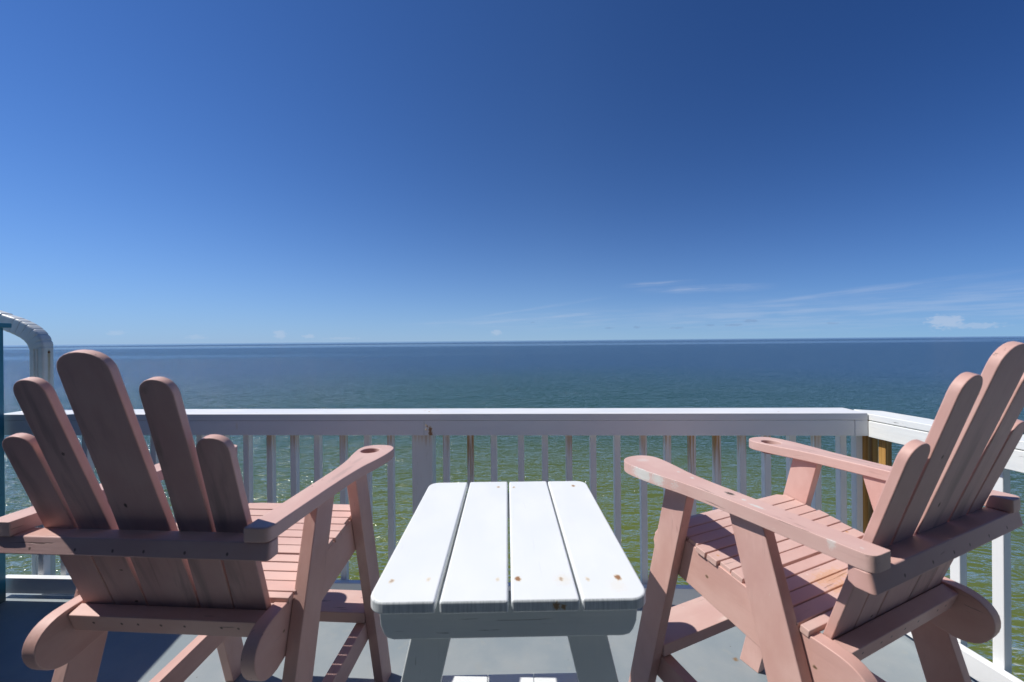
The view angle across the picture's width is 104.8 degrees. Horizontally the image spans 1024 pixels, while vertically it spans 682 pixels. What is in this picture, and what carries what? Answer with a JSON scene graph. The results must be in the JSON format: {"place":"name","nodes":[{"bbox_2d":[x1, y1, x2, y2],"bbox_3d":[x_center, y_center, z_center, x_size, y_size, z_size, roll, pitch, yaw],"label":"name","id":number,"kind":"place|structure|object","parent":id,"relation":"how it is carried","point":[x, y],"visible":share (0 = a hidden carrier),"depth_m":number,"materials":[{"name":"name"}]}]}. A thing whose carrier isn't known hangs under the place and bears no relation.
{"place":"outdoors","nodes":[
{"label":"outdoors","id":0,"kind":"place"},
{"bbox_2d":[0,593,977,681],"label":"deck floor","id":1,"kind":"structure","parent":0,"point":[135,657],"depth_m":1.81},
{"bbox_2d":[0,323,11,603],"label":"wall","id":2,"kind":"structure","parent":1,"relation":"on","point":[2,513],"depth_m":2.22,"materials":[{"name":"blue paint"}]},
{"bbox_2d":[0,349,393,681],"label":"adirondack chair","id":3,"kind":"object","parent":1,"relation":"on","point":[223,565],"visible":1,"depth_m":1.01,"materials":[{"name":"pink paint"}]},
{"bbox_2d":[4,408,877,604],"bbox_3d":[-0.488,0.925,2.235,4.900,1.055,0.171,-1,0,2],"label":"railing","id":4,"kind":"object","parent":1,"relation":"on","point":[423,427],"visible":0.54,"depth_m":2.16,"materials":[{"name":"white paint"}]},
{"bbox_2d":[0,310,55,574],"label":"downspout","id":5,"kind":"object","parent":4,"relation":"attached to","point":[36,338],"visible":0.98,"depth_m":2.40,"materials":[{"name":"white metal"}]},
{"bbox_2d":[371,481,645,681],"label":"side table","id":6,"kind":"object","parent":1,"relation":"on","point":[443,581],"visible":1,"depth_m":0.90,"materials":[{"name":"white paint"}]},
{"bbox_2d":[624,341,1023,681],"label":"adirondack chair","id":7,"kind":"object","parent":1,"relation":"on","point":[785,579],"visible":1,"depth_m":1.02,"materials":[{"name":"pink paint"}]},
{"bbox_2d":[854,409,1023,681],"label":"railing","id":8,"kind":"object","parent":1,"relation":"on","point":[886,429],"visible":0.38,"depth_m":1.61,"materials":[{"name":"white paint"}]},
{"bbox_2d":[0,0,1023,344],"label":"sky","id":9,"kind":"structure","parent":0,"point":[172,171],"materials":[{"name":"blue"}]},
{"bbox_2d":[3,336,1023,681],"bbox_3d":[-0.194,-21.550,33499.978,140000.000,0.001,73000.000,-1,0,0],"label":"sea","id":10,"kind":"structure","parent":0,"point":[911,376],"depth_m":95.35,"materials":[{"name":"liquid"}]}
]}

